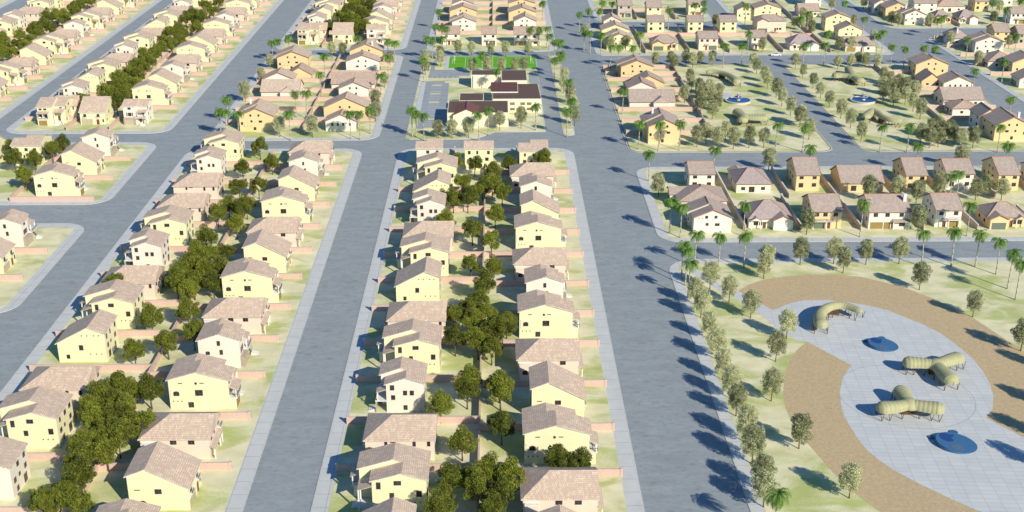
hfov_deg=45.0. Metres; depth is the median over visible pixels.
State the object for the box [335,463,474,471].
brick wall
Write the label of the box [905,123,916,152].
palm tree
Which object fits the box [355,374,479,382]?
brick wall
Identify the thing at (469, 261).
broadleaf tree
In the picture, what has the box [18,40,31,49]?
broadleaf tree
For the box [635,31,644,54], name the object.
palm tree
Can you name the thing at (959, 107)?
bungalow
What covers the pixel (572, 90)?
olive tree
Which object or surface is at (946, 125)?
olive tree
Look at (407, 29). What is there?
pavement
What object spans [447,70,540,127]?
school
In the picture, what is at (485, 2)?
brick wall
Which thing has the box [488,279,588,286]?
brick wall
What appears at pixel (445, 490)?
broadleaf tree
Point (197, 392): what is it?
window
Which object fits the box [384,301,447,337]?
detached house
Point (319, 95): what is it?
brick wall
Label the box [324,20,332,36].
broadleaf tree
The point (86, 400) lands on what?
broadleaf tree
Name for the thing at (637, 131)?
brick wall
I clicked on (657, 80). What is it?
detached house
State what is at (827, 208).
detached house
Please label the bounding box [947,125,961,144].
olive tree
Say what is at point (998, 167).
detached house
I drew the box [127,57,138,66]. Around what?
broadleaf tree
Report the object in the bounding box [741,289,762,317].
olive tree
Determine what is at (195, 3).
detached house
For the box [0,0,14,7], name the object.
pavement
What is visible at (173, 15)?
detached house
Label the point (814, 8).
detached house
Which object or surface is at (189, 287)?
broadleaf tree
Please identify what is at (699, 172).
detached house
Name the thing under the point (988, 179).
olive tree
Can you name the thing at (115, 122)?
brick wall
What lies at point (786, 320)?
olive tree
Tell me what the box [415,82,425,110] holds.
footway
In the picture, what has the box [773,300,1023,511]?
plaza
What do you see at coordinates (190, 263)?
broadleaf tree
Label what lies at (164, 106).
brick wall
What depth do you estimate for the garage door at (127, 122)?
522.56 m
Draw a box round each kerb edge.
[601,64,830,151]
[784,64,1023,150]
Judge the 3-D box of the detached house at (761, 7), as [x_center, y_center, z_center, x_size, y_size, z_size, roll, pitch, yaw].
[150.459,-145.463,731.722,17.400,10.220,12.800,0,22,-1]
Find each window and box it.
[10,421,15,427]
[24,471,27,483]
[26,419,32,423]
[48,429,53,434]
[154,489,161,494]
[173,391,179,396]
[188,402,194,407]
[188,440,194,444]
[195,390,202,395]
[244,286,250,290]
[376,482,380,489]
[393,481,401,485]
[416,491,421,497]
[529,446,535,450]
[535,236,541,240]
[542,321,549,326]
[555,400,560,404]
[575,500,581,504]
[748,187,754,192]
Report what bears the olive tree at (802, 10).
on the lawn at (771, 47)
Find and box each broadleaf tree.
[0,32,10,43]
[0,44,8,59]
[2,139,11,153]
[3,42,15,49]
[3,147,23,172]
[7,47,19,57]
[11,38,22,48]
[12,27,25,38]
[14,165,33,190]
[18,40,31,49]
[22,149,43,171]
[23,34,37,42]
[26,21,36,34]
[26,486,54,511]
[32,24,45,35]
[33,17,47,26]
[40,8,53,21]
[42,487,71,511]
[43,141,61,162]
[44,22,56,32]
[49,480,80,501]
[50,8,62,26]
[54,133,70,151]
[58,487,95,511]
[59,8,69,18]
[59,453,97,490]
[60,13,72,23]
[63,440,97,467]
[65,429,93,451]
[66,0,78,9]
[69,5,80,14]
[76,0,86,8]
[76,394,104,423]
[77,93,89,103]
[80,402,107,429]
[85,0,93,7]
[85,380,113,401]
[88,418,113,441]
[89,435,121,471]
[96,83,114,95]
[99,388,121,408]
[102,272,123,282]
[102,402,130,419]
[102,415,134,458]
[103,370,125,390]
[106,392,136,414]
[107,91,125,115]
[109,69,123,81]
[109,76,128,90]
[113,84,131,99]
[118,375,142,408]
[120,73,132,85]
[121,408,156,438]
[122,65,132,77]
[122,338,146,363]
[123,77,141,89]
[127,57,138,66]
[129,65,144,79]
[133,372,166,409]
[136,59,149,78]
[137,47,151,59]
[137,301,164,329]
[142,51,156,71]
[147,45,160,58]
[153,40,168,57]
[153,329,177,359]
[156,34,169,51]
[162,26,175,35]
[164,266,187,298]
[165,36,177,51]
[168,260,192,275]
[172,21,184,29]
[173,30,186,43]
[173,278,200,298]
[174,295,200,322]
[175,24,188,36]
[179,10,190,27]
[180,247,199,261]
[180,269,204,299]
[182,318,202,350]
[185,255,200,271]
[188,6,198,14]
[188,240,206,252]
[189,20,203,32]
[190,13,204,22]
[192,256,214,276]
[194,223,218,245]
[197,9,207,24]
[198,0,211,12]
[198,244,219,260]
[201,270,221,297]
[206,6,219,16]
[207,203,226,227]
[208,256,229,275]
[212,0,223,7]
[217,194,236,217]
[217,243,235,258]
[225,213,247,238]
[228,179,248,197]
[231,198,250,217]
[233,158,251,177]
[237,193,256,219]
[249,177,266,198]
[250,136,268,159]
[263,154,279,174]
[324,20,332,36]
[333,11,346,21]
[335,6,348,18]
[340,13,351,21]
[343,3,355,11]
[347,10,358,21]
[349,0,360,7]
[351,16,361,22]
[352,21,361,38]
[355,7,362,18]
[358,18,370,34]
[359,12,370,21]
[362,0,374,9]
[422,488,452,511]
[425,388,455,423]
[433,484,457,511]
[436,208,456,224]
[436,461,464,497]
[443,323,467,356]
[444,187,461,212]
[446,304,464,325]
[447,424,479,460]
[452,152,463,169]
[452,363,483,402]
[452,375,480,409]
[453,174,471,188]
[456,466,484,489]
[458,185,476,212]
[458,297,481,315]
[461,217,483,245]
[461,254,480,275]
[461,307,484,329]
[462,469,490,502]
[463,326,490,359]
[467,155,482,176]
[468,287,489,304]
[470,184,483,205]
[472,269,496,294]
[472,450,502,480]
[475,176,492,200]
[477,317,497,336]
[477,336,502,365]
[478,303,498,320]
[478,492,506,511]
[480,230,500,254]
[481,254,504,278]
[483,161,501,176]
[483,369,514,402]
[484,172,501,196]
[484,203,505,228]
[486,374,514,409]
[486,410,515,444]
[487,477,514,504]
[488,313,517,348]
[491,182,511,206]
[491,456,526,499]
[497,311,518,338]
[500,154,517,175]
[533,147,551,161]
[544,442,577,466]
[563,446,592,466]
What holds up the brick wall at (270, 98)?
on the lawn at (297, 132)
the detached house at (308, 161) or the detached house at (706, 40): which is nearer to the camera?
the detached house at (308, 161)
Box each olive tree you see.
[237,80,251,101]
[256,67,265,78]
[265,53,273,67]
[272,115,286,133]
[303,114,318,137]
[327,41,335,57]
[338,42,346,54]
[369,89,380,103]
[369,102,381,120]
[379,71,389,87]
[386,50,393,61]
[420,49,431,60]
[420,62,430,74]
[432,119,444,137]
[435,50,445,66]
[436,45,444,56]
[446,119,457,133]
[453,39,461,51]
[461,117,475,137]
[466,41,476,55]
[468,57,477,69]
[482,56,492,69]
[486,42,494,53]
[493,110,505,129]
[497,57,506,68]
[500,41,510,55]
[511,58,518,69]
[514,105,527,122]
[519,57,528,69]
[524,41,532,51]
[559,67,569,78]
[559,75,569,92]
[564,84,575,97]
[567,94,579,107]
[570,105,580,124]
[580,23,588,30]
[606,34,615,45]
[621,34,630,49]
[650,173,665,196]
[651,51,659,63]
[666,51,675,62]
[670,55,679,65]
[678,84,689,102]
[681,49,689,64]
[685,68,693,79]
[686,75,695,89]
[686,277,704,300]
[688,51,697,67]
[690,124,705,142]
[692,287,713,317]
[694,77,704,89]
[694,85,704,98]
[695,92,707,110]
[697,51,704,61]
[700,261,720,288]
[701,81,713,99]
[701,122,714,143]
[701,311,717,332]
[705,79,715,90]
[705,326,728,358]
[706,100,718,118]
[707,86,718,100]
[708,50,717,62]
[711,126,725,146]
[712,14,717,24]
[713,93,722,111]
[714,348,733,376]
[715,83,724,97]
[719,274,739,301]
[720,363,743,390]
[721,121,731,138]
[727,126,740,148]
[727,382,749,415]
[736,403,759,442]
[740,422,766,463]
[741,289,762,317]
[743,125,756,147]
[748,52,758,63]
[750,452,777,481]
[750,470,780,507]
[752,57,762,73]
[756,253,772,278]
[758,36,767,48]
[758,127,770,147]
[759,65,769,77]
[760,243,775,263]
[760,366,785,401]
[761,147,777,169]
[762,71,773,88]
[766,329,787,361]
[770,77,783,95]
[777,87,787,105]
[778,308,798,338]
[784,96,796,115]
[790,412,813,448]
[791,16,798,25]
[791,53,801,66]
[793,236,810,264]
[794,104,808,124]
[794,106,808,122]
[798,16,805,29]
[799,7,805,16]
[799,208,816,234]
[800,63,807,77]
[804,13,812,22]
[804,117,816,139]
[808,20,816,31]
[809,72,818,84]
[815,81,826,97]
[824,90,835,105]
[825,236,844,263]
[828,0,835,9]
[833,54,842,68]
[835,35,844,48]
[835,98,848,118]
[836,246,852,272]
[838,462,862,498]
[844,108,858,127]
[846,54,855,65]
[847,36,856,47]
[850,14,857,24]
[855,51,862,62]
[856,120,867,138]
[858,239,873,264]
[860,0,867,8]
[860,174,878,193]
[862,52,871,67]
[870,29,877,39]
[873,53,881,65]
[877,81,890,98]
[878,66,888,77]
[878,76,889,90]
[887,70,895,81]
[888,11,895,24]
[888,87,901,105]
[890,77,899,90]
[890,175,906,192]
[891,236,910,263]
[893,73,904,82]
[894,12,902,25]
[898,77,907,93]
[901,85,910,104]
[904,76,911,87]
[907,92,919,111]
[910,181,925,202]
[911,80,922,95]
[911,204,929,230]
[911,261,932,289]
[914,122,929,142]
[915,98,927,118]
[923,126,937,147]
[925,13,934,23]
[927,118,937,129]
[932,171,948,191]
[934,115,945,128]
[935,126,946,144]
[941,121,952,136]
[945,119,956,129]
[946,30,956,42]
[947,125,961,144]
[953,144,971,157]
[954,127,969,143]
[967,289,984,316]
[968,125,982,147]
[969,178,984,199]
[975,50,983,65]
[981,174,994,197]
[989,10,998,21]
[995,177,1011,199]
[996,0,1004,10]
[1005,35,1014,48]
[1010,317,1023,350]
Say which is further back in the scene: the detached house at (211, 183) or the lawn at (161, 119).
the lawn at (161, 119)
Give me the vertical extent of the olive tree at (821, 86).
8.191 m
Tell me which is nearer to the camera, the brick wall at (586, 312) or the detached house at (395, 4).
the brick wall at (586, 312)
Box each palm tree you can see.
[214,107,223,129]
[219,95,232,124]
[219,109,232,128]
[231,110,243,131]
[268,40,275,54]
[274,38,282,50]
[283,110,294,140]
[284,35,292,46]
[289,90,299,116]
[300,90,311,116]
[315,70,324,96]
[320,52,328,76]
[342,110,354,138]
[352,110,363,139]
[353,35,362,42]
[365,106,375,133]
[376,72,385,96]
[382,38,390,47]
[383,54,391,78]
[389,40,399,62]
[405,105,417,136]
[410,110,420,136]
[417,56,428,81]
[417,113,429,140]
[422,35,431,48]
[430,23,439,46]
[430,37,436,59]
[435,9,442,29]
[437,25,445,46]
[438,36,447,45]
[442,25,449,48]
[472,111,483,140]
[477,51,487,59]
[482,106,494,135]
[492,67,502,81]
[526,26,535,41]
[530,102,541,129]
[535,26,544,49]
[538,0,546,20]
[542,26,551,47]
[544,33,554,57]
[550,39,557,56]
[550,57,560,80]
[555,39,565,63]
[556,51,565,75]
[556,54,566,67]
[560,107,573,136]
[563,78,574,98]
[566,96,577,125]
[576,11,583,31]
[579,29,586,51]
[585,8,592,29]
[585,30,594,53]
[595,8,603,19]
[597,32,605,54]
[599,0,606,15]
[606,44,616,68]
[608,1,616,10]
[615,43,623,59]
[618,88,628,113]
[628,44,637,52]
[634,120,645,148]
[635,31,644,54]
[643,150,654,180]
[652,119,665,150]
[663,197,679,233]
[665,7,673,29]
[674,119,687,150]
[674,202,689,237]
[675,240,694,278]
[680,244,695,285]
[681,258,699,297]
[688,230,704,266]
[691,2,699,8]
[700,7,707,18]
[701,0,707,12]
[708,146,721,161]
[712,231,726,266]
[719,43,729,67]
[736,42,746,65]
[737,200,750,231]
[738,230,753,267]
[742,3,750,24]
[744,30,753,53]
[765,487,791,511]
[772,122,783,150]
[797,16,804,30]
[798,123,812,152]
[800,43,810,63]
[803,10,812,32]
[804,144,817,155]
[819,41,830,65]
[823,29,832,54]
[841,0,848,12]
[857,199,870,236]
[860,17,868,35]
[873,33,881,53]
[875,123,888,152]
[879,29,887,51]
[888,43,896,67]
[901,46,909,67]
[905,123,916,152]
[912,142,925,156]
[915,228,933,261]
[919,44,929,51]
[931,45,940,55]
[933,17,942,38]
[939,15,946,34]
[944,171,960,191]
[947,226,962,266]
[952,170,965,192]
[963,37,972,58]
[963,202,978,235]
[970,67,980,86]
[972,229,987,266]
[989,0,997,19]
[990,237,1008,274]
[994,124,1006,152]
[998,59,1008,82]
[1000,141,1015,155]
[1003,7,1012,20]
[1005,96,1016,110]
[1006,248,1023,288]
[1011,256,1023,299]
[1012,33,1020,51]
[1016,0,1023,5]
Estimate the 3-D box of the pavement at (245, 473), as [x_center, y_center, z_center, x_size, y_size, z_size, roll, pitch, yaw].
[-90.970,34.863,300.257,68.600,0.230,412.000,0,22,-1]
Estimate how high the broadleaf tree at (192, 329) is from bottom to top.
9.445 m
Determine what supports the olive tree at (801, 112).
on the kerb edge at (698, 151)
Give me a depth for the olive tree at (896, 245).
377.16 m
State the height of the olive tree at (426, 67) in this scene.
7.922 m
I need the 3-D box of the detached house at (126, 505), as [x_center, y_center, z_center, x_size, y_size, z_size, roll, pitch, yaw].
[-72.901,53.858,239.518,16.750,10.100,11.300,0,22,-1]
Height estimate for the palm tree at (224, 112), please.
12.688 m
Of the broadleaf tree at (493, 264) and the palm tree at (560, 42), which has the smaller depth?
the broadleaf tree at (493, 264)
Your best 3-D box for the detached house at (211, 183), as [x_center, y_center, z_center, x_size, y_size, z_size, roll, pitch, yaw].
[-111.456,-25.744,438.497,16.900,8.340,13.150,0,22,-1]
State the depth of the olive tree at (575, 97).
536.81 m
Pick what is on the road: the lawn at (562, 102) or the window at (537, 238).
the lawn at (562, 102)
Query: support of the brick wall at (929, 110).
on the lawn at (894, 138)
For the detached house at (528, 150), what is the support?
on the lawn at (596, 410)
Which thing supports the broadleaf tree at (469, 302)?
on the lawn at (596, 410)
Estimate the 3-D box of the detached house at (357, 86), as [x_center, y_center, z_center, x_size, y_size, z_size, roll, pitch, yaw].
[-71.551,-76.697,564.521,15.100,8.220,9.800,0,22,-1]
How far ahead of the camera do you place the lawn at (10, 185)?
458.93 m
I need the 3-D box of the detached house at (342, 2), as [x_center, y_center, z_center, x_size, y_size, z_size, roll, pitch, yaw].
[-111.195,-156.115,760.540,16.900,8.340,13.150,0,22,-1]
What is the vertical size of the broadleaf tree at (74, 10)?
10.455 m
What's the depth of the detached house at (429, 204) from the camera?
409.63 m
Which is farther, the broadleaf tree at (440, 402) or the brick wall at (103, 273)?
the brick wall at (103, 273)
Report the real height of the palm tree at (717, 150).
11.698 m
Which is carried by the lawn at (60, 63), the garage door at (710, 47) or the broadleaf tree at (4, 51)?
the broadleaf tree at (4, 51)
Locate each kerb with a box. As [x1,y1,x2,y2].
[0,1,159,118]
[0,148,361,511]
[0,223,83,312]
[4,142,155,204]
[6,0,283,133]
[211,54,402,140]
[276,0,420,49]
[310,148,644,511]
[405,61,545,139]
[426,0,556,51]
[549,56,574,135]
[587,0,711,21]
[590,0,893,55]
[601,64,831,152]
[636,165,1023,241]
[669,257,1018,511]
[783,64,996,151]
[928,37,1022,101]
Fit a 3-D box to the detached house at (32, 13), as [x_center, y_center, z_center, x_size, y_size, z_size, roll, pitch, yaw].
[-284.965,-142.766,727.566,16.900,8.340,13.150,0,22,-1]
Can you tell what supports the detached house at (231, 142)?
on the lawn at (213, 492)
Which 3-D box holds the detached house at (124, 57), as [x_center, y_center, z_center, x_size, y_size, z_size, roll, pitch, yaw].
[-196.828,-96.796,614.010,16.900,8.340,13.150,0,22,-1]
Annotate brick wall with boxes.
[0,96,11,100]
[0,273,23,280]
[0,506,69,511]
[4,3,96,60]
[8,85,27,89]
[9,145,65,201]
[10,195,94,201]
[14,246,47,252]
[16,54,72,57]
[25,116,79,120]
[27,21,62,23]
[27,75,42,78]
[27,452,97,459]
[29,364,151,371]
[39,65,56,68]
[54,155,130,160]
[55,7,89,10]
[55,329,170,336]
[56,91,105,95]
[57,29,107,32]
[65,114,79,130]
[69,45,84,48]
[70,150,273,510]
[73,410,81,417]
[78,299,179,306]
[81,37,96,39]
[81,174,113,179]
[90,7,138,9]
[98,461,231,470]
[100,270,169,276]
[105,21,118,24]
[109,112,123,129]
[113,104,177,108]
[114,14,128,17]
[120,245,218,251]
[121,0,226,99]
[128,93,187,96]
[136,1,146,3]
[138,221,228,226]
[147,71,207,75]
[149,370,265,377]
[155,199,235,204]
[158,62,215,65]
[168,52,224,56]
[171,178,253,183]
[173,334,279,341]
[178,44,232,47]
[182,82,197,85]
[185,161,264,165]
[186,36,239,39]
[190,302,290,309]
[195,28,246,31]
[203,21,252,24]
[210,14,259,17]
[219,7,265,10]
[219,272,302,279]
[220,411,250,418]
[224,1,270,4]
[226,119,304,123]
[235,106,311,110]
[235,222,320,228]
[235,246,311,252]
[243,96,316,100]
[249,87,321,91]
[254,200,328,206]
[256,181,336,186]
[257,77,326,81]
[263,68,331,72]
[265,164,342,169]
[271,61,335,64]
[289,38,332,40]
[292,30,331,33]
[301,54,340,131]
[309,117,374,120]
[313,106,323,109]
[318,96,381,100]
[322,88,383,92]
[332,70,390,73]
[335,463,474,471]
[336,61,392,65]
[346,415,478,423]
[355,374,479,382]
[356,34,399,37]
[364,338,472,345]
[368,6,409,8]
[371,304,468,310]
[378,276,477,282]
[383,251,482,257]
[389,226,482,231]
[390,26,402,29]
[393,19,404,22]
[394,205,483,210]
[395,12,406,15]
[398,186,465,191]
[436,30,546,33]
[438,21,545,23]
[440,14,543,16]
[441,7,541,9]
[442,1,541,3]
[476,167,485,511]
[480,421,614,430]
[481,378,606,386]
[484,250,583,256]
[485,207,575,212]
[485,228,579,233]
[486,169,568,174]
[486,188,572,193]
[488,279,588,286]
[497,308,594,315]
[498,338,599,346]
[508,467,622,476]
[596,7,685,10]
[603,64,671,68]
[605,71,675,74]
[607,77,678,80]
[611,87,680,90]
[614,95,689,98]
[618,106,695,110]
[622,117,702,121]
[626,129,705,133]
[633,25,645,52]
[643,32,746,35]
[672,65,705,122]
[678,32,689,51]
[715,167,745,230]
[718,34,730,52]
[767,33,783,52]
[769,33,811,36]
[771,166,789,198]
[772,0,830,52]
[780,193,801,229]
[820,173,860,228]
[873,63,944,120]
[883,173,898,192]
[888,70,910,73]
[919,93,933,96]
[921,86,940,89]
[927,104,995,108]
[927,175,945,191]
[933,35,942,38]
[940,115,968,119]
[946,43,1023,46]
[951,18,960,26]
[960,52,1012,55]
[962,210,978,228]
[974,175,995,196]
[990,71,1012,75]
[1019,177,1023,185]
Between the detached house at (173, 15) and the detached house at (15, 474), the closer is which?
the detached house at (15, 474)
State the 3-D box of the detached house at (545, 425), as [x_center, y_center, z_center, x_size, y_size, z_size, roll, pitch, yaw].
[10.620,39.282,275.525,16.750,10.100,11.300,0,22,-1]
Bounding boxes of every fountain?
[725,93,750,104]
[850,94,876,103]
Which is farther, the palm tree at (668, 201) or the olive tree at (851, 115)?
the olive tree at (851, 115)
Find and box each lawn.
[0,0,9,4]
[0,0,154,111]
[0,145,146,200]
[0,151,352,511]
[0,227,72,307]
[14,0,277,130]
[222,56,395,137]
[283,0,414,47]
[328,150,626,511]
[406,56,544,138]
[433,0,549,49]
[550,56,573,134]
[592,0,706,20]
[594,0,885,53]
[602,65,829,151]
[645,168,1023,237]
[679,261,1023,511]
[785,64,1023,150]
[852,0,1023,26]
[934,39,1023,96]
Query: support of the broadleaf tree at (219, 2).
on the lawn at (161, 119)
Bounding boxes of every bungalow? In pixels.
[648,34,678,50]
[666,184,728,210]
[727,165,771,192]
[740,199,794,229]
[752,14,786,32]
[785,33,818,50]
[928,9,951,23]
[936,0,965,11]
[942,27,967,43]
[944,99,975,115]
[951,9,977,23]
[974,50,1006,67]
[975,201,1023,228]
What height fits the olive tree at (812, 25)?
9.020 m
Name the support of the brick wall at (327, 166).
on the lawn at (213, 492)
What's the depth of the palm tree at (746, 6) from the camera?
714.20 m
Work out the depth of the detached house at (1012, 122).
501.20 m
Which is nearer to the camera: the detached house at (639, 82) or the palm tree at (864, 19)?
the detached house at (639, 82)
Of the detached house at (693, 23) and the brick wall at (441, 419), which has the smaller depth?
the brick wall at (441, 419)
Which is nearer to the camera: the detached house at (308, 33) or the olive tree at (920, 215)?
the olive tree at (920, 215)
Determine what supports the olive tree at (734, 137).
on the kerb edge at (698, 151)
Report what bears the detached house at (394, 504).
on the lawn at (596, 410)
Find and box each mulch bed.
[739,275,1023,436]
[783,342,979,511]
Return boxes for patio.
[723,93,731,99]
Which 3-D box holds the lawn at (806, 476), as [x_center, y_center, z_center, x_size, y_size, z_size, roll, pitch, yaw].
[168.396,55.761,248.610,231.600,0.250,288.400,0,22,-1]
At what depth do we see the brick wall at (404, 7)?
760.95 m
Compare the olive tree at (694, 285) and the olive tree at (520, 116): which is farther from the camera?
the olive tree at (520, 116)
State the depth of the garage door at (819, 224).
408.17 m
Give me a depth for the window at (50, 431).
277.26 m
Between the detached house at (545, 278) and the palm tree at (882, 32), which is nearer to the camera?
the detached house at (545, 278)
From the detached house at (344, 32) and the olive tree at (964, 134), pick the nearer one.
the olive tree at (964, 134)
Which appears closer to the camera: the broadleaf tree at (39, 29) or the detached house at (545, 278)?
the detached house at (545, 278)
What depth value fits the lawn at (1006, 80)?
617.34 m
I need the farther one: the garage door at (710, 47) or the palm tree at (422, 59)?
the garage door at (710, 47)
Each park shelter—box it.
[706,70,740,86]
[732,108,767,126]
[812,301,864,333]
[831,66,864,85]
[860,108,901,127]
[875,385,944,421]
[902,352,965,390]
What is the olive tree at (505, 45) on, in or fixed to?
on the field surround
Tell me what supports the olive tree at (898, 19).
on the lawn at (983, 19)
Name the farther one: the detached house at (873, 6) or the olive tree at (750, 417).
the detached house at (873, 6)
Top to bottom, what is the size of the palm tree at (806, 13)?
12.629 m
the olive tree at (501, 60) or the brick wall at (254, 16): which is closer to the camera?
the olive tree at (501, 60)
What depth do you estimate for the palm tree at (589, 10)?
700.71 m
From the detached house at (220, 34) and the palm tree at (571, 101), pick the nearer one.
the palm tree at (571, 101)
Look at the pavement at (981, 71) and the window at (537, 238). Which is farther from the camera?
the pavement at (981, 71)
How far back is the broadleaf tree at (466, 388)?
292.16 m
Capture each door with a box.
[3,261,9,272]
[27,236,31,245]
[39,120,47,125]
[69,420,72,432]
[81,119,92,123]
[125,120,132,124]
[190,490,195,507]
[515,41,522,45]
[653,46,662,50]
[709,46,716,49]
[775,224,790,229]
[808,47,817,50]
[814,222,824,227]
[846,47,855,51]
[870,222,882,228]
[883,222,889,228]
[947,221,958,226]
[991,223,1005,228]
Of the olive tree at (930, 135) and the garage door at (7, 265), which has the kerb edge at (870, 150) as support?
the olive tree at (930, 135)
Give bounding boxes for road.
[0,0,1023,511]
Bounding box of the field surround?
[444,56,536,68]
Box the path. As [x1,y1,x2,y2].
[684,267,806,341]
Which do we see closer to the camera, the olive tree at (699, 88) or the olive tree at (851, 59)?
the olive tree at (699, 88)
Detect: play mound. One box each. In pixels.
[863,336,897,351]
[928,430,977,453]
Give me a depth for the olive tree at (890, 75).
581.45 m
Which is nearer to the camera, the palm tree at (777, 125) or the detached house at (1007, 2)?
the palm tree at (777, 125)
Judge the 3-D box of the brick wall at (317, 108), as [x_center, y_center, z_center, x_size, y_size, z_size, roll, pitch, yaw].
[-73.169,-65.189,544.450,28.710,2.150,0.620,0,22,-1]
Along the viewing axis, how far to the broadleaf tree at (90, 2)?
750.21 m
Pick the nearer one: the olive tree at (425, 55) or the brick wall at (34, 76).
the brick wall at (34, 76)
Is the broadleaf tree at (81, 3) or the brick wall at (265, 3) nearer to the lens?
the broadleaf tree at (81, 3)
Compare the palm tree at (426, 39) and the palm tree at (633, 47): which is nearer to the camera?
the palm tree at (633, 47)
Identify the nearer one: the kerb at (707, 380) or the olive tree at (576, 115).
the kerb at (707, 380)
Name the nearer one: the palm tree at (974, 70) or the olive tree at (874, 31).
the palm tree at (974, 70)
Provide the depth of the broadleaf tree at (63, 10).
711.03 m
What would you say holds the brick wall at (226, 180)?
on the lawn at (213, 492)
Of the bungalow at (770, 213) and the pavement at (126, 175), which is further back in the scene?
the pavement at (126, 175)
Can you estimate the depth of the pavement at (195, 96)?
570.05 m
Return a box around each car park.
[417,81,448,128]
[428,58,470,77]
[528,74,541,100]
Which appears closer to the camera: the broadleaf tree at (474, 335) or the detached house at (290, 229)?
the broadleaf tree at (474, 335)
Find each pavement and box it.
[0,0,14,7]
[0,0,160,117]
[0,142,154,204]
[0,149,360,511]
[0,223,82,311]
[7,0,282,133]
[212,55,402,139]
[277,0,419,49]
[312,148,642,511]
[428,0,555,51]
[588,0,710,21]
[589,0,892,54]
[637,166,1023,241]
[670,258,1020,511]
[847,0,1010,27]
[929,37,1023,101]
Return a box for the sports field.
[448,56,536,67]
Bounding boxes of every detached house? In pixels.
[0,15,18,35]
[0,61,27,85]
[0,77,8,96]
[0,136,7,162]
[0,208,42,246]
[0,237,15,273]
[0,386,74,448]
[0,436,30,499]
[4,9,26,27]
[7,57,39,74]
[10,134,54,164]
[18,6,44,20]
[18,42,52,64]
[18,366,101,408]
[26,0,54,11]
[32,32,70,53]
[32,162,88,195]
[35,97,73,125]
[54,0,63,6]
[54,29,80,44]
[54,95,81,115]
[54,309,118,361]
[58,78,90,95]
[59,141,104,174]
[62,18,93,36]
[71,9,105,28]
[76,66,105,91]
[78,96,113,123]
[80,126,124,155]
[80,279,144,327]
[85,56,121,80]
[90,7,114,21]
[96,0,123,14]
[96,498,160,511]
[99,265,165,299]
[104,53,135,70]
[111,39,138,57]
[118,0,135,6]
[121,99,153,125]
[123,30,154,48]
[123,441,201,509]
[124,228,170,265]
[131,79,173,104]
[137,412,222,458]
[138,27,163,42]
[139,204,194,245]
[143,15,169,27]
[147,67,182,92]
[152,8,182,26]
[156,193,211,220]
[159,59,194,81]
[165,54,202,71]
[165,353,243,408]
[169,6,190,14]
[171,0,192,5]
[172,172,224,198]
[175,40,212,61]
[189,31,218,52]
[190,145,227,174]
[193,0,204,6]
[195,318,258,367]
[197,28,227,43]
[200,129,244,160]
[201,297,270,333]
[202,17,235,35]
[214,10,242,28]
[218,7,248,20]
[220,257,283,301]
[225,0,254,13]
[236,98,278,130]
[242,229,291,272]
[246,216,303,246]
[251,0,259,7]
[260,79,303,95]
[260,186,313,222]
[262,67,296,78]
[274,45,311,68]
[277,165,319,200]
[287,149,329,180]
[288,140,334,163]
[290,62,314,77]
[297,22,327,37]
[297,23,320,44]
[305,11,327,22]
[311,4,333,22]
[312,0,340,14]
[322,91,369,116]
[324,109,357,130]
[330,71,376,87]
[332,22,354,43]
[337,77,370,96]
[340,0,344,8]
[345,50,382,69]
[349,39,384,61]
[350,442,430,511]
[361,413,437,459]
[362,497,416,511]
[363,15,392,34]
[366,24,386,44]
[368,356,427,411]
[370,7,393,26]
[372,0,399,12]
[373,2,397,19]
[377,318,442,371]
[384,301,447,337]
[394,256,441,301]
[395,232,450,275]
[401,221,454,250]
[406,188,446,222]
[412,152,457,185]
[412,169,450,205]
[415,139,443,156]
[442,25,460,44]
[448,2,477,16]
[448,11,476,30]
[452,0,473,5]
[464,140,493,168]
[481,26,496,45]
[508,0,534,7]
[508,3,537,23]
[509,162,556,187]
[512,247,569,279]
[513,12,537,25]
[513,26,538,45]
[514,211,567,248]
[515,338,583,379]
[517,289,579,337]
[518,139,548,163]
[519,173,557,199]
[519,189,559,218]
[520,467,603,511]
[522,402,598,464]
[524,264,571,299]
[529,360,586,416]
[539,504,575,511]
[599,20,629,32]
[601,12,621,24]
[601,28,633,49]
[615,54,653,76]
[616,0,632,16]
[624,76,656,91]
[627,89,675,106]
[631,70,664,86]
[639,107,679,143]
[644,0,661,15]
[645,15,664,32]
[683,196,733,232]
[684,15,703,32]
[684,161,715,185]
[685,0,701,14]
[695,31,718,49]
[716,15,737,31]
[733,1,753,19]
[747,30,766,48]
[750,0,781,15]
[786,156,820,190]
[794,3,819,16]
[801,0,820,6]
[801,193,843,229]
[820,9,851,30]
[829,165,884,191]
[833,20,862,38]
[840,36,875,51]
[856,193,911,229]
[868,0,885,13]
[879,0,905,17]
[891,157,928,190]
[897,5,926,24]
[907,52,949,75]
[908,0,937,12]
[914,68,939,85]
[921,192,963,227]
[932,158,975,188]
[933,86,984,104]
[937,70,974,86]
[964,31,1005,51]
[967,0,989,10]
[968,102,993,126]
[981,106,1023,140]
[981,156,1021,190]
[986,23,1010,42]
[995,0,1012,5]
[1000,50,1023,71]
[1003,6,1023,23]
[1010,25,1023,43]
[1010,68,1023,87]
[1020,162,1023,179]
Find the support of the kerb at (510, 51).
on the road
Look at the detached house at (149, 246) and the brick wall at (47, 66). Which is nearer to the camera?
the detached house at (149, 246)
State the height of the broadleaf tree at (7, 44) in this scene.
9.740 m
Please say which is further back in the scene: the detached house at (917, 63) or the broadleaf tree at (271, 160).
the detached house at (917, 63)
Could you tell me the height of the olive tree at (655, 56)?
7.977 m
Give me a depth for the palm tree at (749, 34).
643.90 m
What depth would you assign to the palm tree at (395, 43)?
625.10 m
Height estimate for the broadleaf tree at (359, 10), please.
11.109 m

